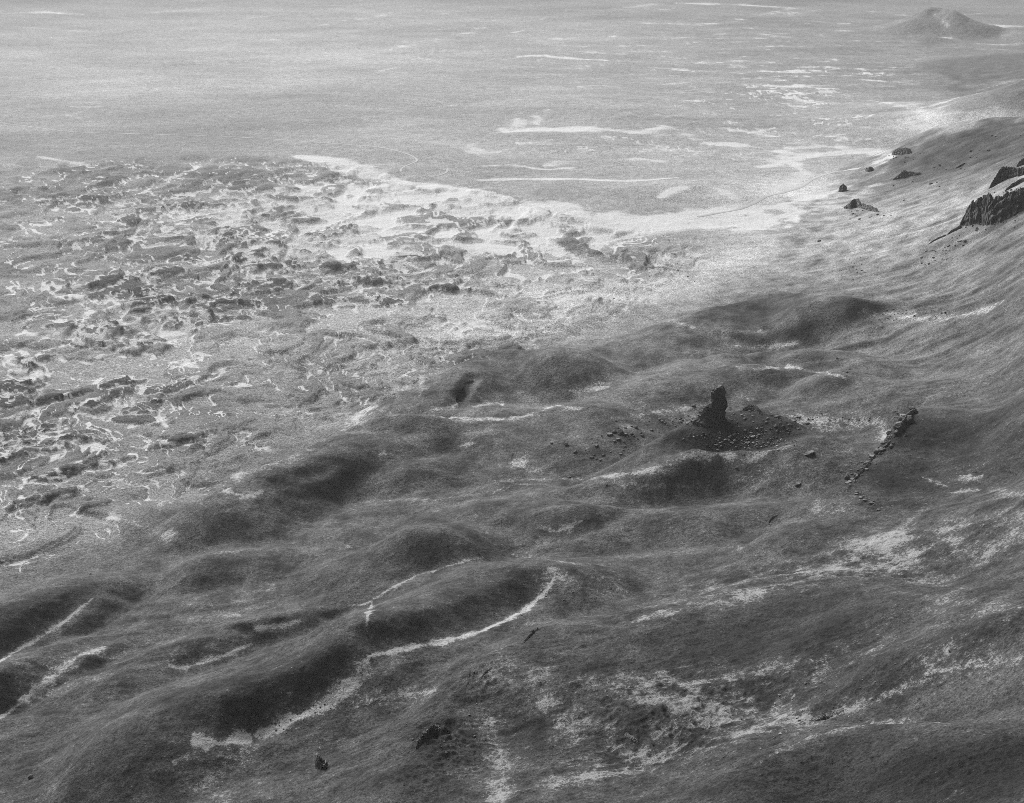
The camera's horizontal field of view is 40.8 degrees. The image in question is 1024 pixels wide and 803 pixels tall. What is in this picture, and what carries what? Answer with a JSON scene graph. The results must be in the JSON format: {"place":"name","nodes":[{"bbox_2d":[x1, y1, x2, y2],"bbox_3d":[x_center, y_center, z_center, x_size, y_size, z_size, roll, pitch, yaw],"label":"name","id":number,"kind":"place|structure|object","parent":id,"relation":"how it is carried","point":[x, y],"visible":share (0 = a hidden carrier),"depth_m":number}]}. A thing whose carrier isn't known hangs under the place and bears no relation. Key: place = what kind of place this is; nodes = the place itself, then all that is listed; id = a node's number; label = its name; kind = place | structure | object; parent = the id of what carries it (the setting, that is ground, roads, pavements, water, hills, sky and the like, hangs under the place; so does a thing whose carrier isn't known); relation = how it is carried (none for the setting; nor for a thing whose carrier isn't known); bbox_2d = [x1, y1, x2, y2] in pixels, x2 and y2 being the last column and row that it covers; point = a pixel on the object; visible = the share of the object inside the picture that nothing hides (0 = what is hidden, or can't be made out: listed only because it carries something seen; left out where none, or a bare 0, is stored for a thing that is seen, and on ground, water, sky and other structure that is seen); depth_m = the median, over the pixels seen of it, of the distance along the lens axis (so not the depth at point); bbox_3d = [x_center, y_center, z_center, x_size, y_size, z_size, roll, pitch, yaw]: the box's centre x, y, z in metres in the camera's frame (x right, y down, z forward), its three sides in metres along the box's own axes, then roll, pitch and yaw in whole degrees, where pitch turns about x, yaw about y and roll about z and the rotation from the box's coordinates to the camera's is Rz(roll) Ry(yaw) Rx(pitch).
{"place":"outdoors","nodes":[
{"label":"outdoors","id":0,"kind":"place"},
{"bbox_2d":[0,122,417,171],"bbox_3d":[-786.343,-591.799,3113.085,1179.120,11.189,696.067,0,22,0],"label":"track","id":1,"kind":"structure","parent":0,"point":[247,137],"depth_m":3132.81},
{"bbox_2d":[0,0,1023,802],"bbox_3d":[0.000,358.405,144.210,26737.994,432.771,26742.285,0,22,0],"label":"terrain","id":2,"kind":"structure","parent":0,"point":[260,466],"depth_m":1509.97},
{"bbox_2d":[315,754,327,769],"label":"rock outcrop","id":3,"kind":"object","parent":2,"relation":"on","point":[321,763],"visible":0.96,"depth_m":827.50},
{"bbox_2d":[416,724,439,748],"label":"rock outcrop","id":4,"kind":"object","parent":2,"relation":"on","point":[429,731],"visible":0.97,"depth_m":810.85},
{"bbox_2d":[456,387,464,400],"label":"rock outcrop","id":5,"kind":"object","parent":2,"relation":"on","point":[461,392],"visible":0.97,"depth_m":1530.75},
{"bbox_2d":[479,665,492,679],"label":"rock outcrop","id":6,"kind":"object","parent":2,"relation":"on","point":[484,673],"visible":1,"depth_m":865.53},
{"bbox_2d":[524,628,538,642],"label":"rock outcrop","id":7,"kind":"object","parent":2,"relation":"on","point":[531,633],"visible":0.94,"depth_m":908.82},
{"bbox_2d":[213,135,1021,769],"bbox_3d":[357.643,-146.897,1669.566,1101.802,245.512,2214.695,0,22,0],"label":"stones","id":8,"kind":"object","parent":2,"relation":"on","point":[759,451],"visible":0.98,"depth_m":1311.89},
{"bbox_2d":[617,429,624,435],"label":"boulder","id":9,"kind":"object","parent":2,"relation":"on","point":[620,432],"visible":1,"depth_m":1394.61},
{"bbox_2d":[624,732,637,743],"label":"rock outcrop","id":10,"kind":"object","parent":2,"relation":"on","point":[633,739],"visible":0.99,"depth_m":779.14},
{"bbox_2d":[689,385,727,426],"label":"rock spire","id":11,"kind":"object","parent":2,"relation":"on","point":[712,412],"visible":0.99,"depth_m":1333.54},
{"bbox_2d":[742,404,761,415],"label":"rock outcrop","id":12,"kind":"object","parent":2,"relation":"on","point":[752,407],"visible":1,"depth_m":1350.43},
{"bbox_2d":[804,450,814,455],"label":"boulder","id":13,"kind":"object","parent":2,"relation":"on","point":[810,453],"visible":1,"depth_m":1246.61},
{"bbox_2d":[810,708,843,721],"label":"rock outcrop","id":14,"kind":"object","parent":2,"relation":"on","point":[822,717],"visible":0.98,"depth_m":714.86},
{"bbox_2d":[838,184,846,191],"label":"rock outcrop","id":15,"kind":"object","parent":2,"relation":"on","point":[842,187],"visible":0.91,"depth_m":2594.51},
{"bbox_2d":[844,198,877,211],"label":"rock outcrop","id":16,"kind":"object","parent":2,"relation":"on","point":[853,203],"visible":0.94,"depth_m":2416.83},
{"bbox_2d":[851,480,877,505],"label":"rock ridge","id":17,"kind":"object","parent":2,"relation":"on","point":[856,487],"visible":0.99,"depth_m":1092.18},
{"bbox_2d":[865,167,873,171],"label":"rock outcrop","id":18,"kind":"object","parent":2,"relation":"on","point":[869,169],"visible":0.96,"depth_m":2685.05},
{"bbox_2d":[854,408,916,479],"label":"rock ridge","id":19,"kind":"object","parent":2,"relation":"on","point":[903,423],"visible":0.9,"depth_m":1183.42},
{"bbox_2d":[893,421,901,429],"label":"rock","id":20,"kind":"object","parent":2,"relation":"on","point":[896,425],"visible":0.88,"depth_m":1195.88},
{"bbox_2d":[892,147,911,154],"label":"rock outcrop","id":21,"kind":"object","parent":2,"relation":"on","point":[901,151],"visible":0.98,"depth_m":2688.61},
{"bbox_2d":[893,170,920,179],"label":"rock outcrop","id":22,"kind":"object","parent":2,"relation":"on","point":[903,173],"visible":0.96,"depth_m":2551.81},
{"bbox_2d":[902,415,912,423],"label":"rock","id":23,"kind":"object","parent":2,"relation":"on","point":[909,418],"visible":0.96,"depth_m":1199.41},
{"bbox_2d":[947,224,961,234],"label":"rock outcrop","id":24,"kind":"object","parent":2,"relation":"on","point":[956,228],"visible":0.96,"depth_m":1969.80},
{"bbox_2d":[960,187,1023,226],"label":"cliff","id":25,"kind":"structure","parent":2,"relation":"on","point":[988,209],"depth_m":1884.30},
{"bbox_2d":[989,166,1023,188],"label":"cliff","id":26,"kind":"structure","parent":2,"relation":"on","point":[1004,173],"depth_m":2137.44},
{"bbox_2d":[1004,469,1015,475],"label":"rock outcrop","id":27,"kind":"object","parent":2,"relation":"on","point":[1009,471],"visible":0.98,"depth_m":1065.87},
{"bbox_2d":[1005,178,1023,190],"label":"rock outcrop","id":28,"kind":"object","parent":2,"relation":"on","point":[1019,181],"visible":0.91,"depth_m":2057.22},
{"bbox_2d":[1016,158,1023,166],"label":"rock outcrop","id":29,"kind":"object","parent":2,"relation":"on","point":[1021,162],"visible":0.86,"depth_m":2188.23},
{"bbox_2d":[697,167,860,216],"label":"track","id":30,"kind":"structure","parent":0,"point":[766,196],"depth_m":2573.12}
]}

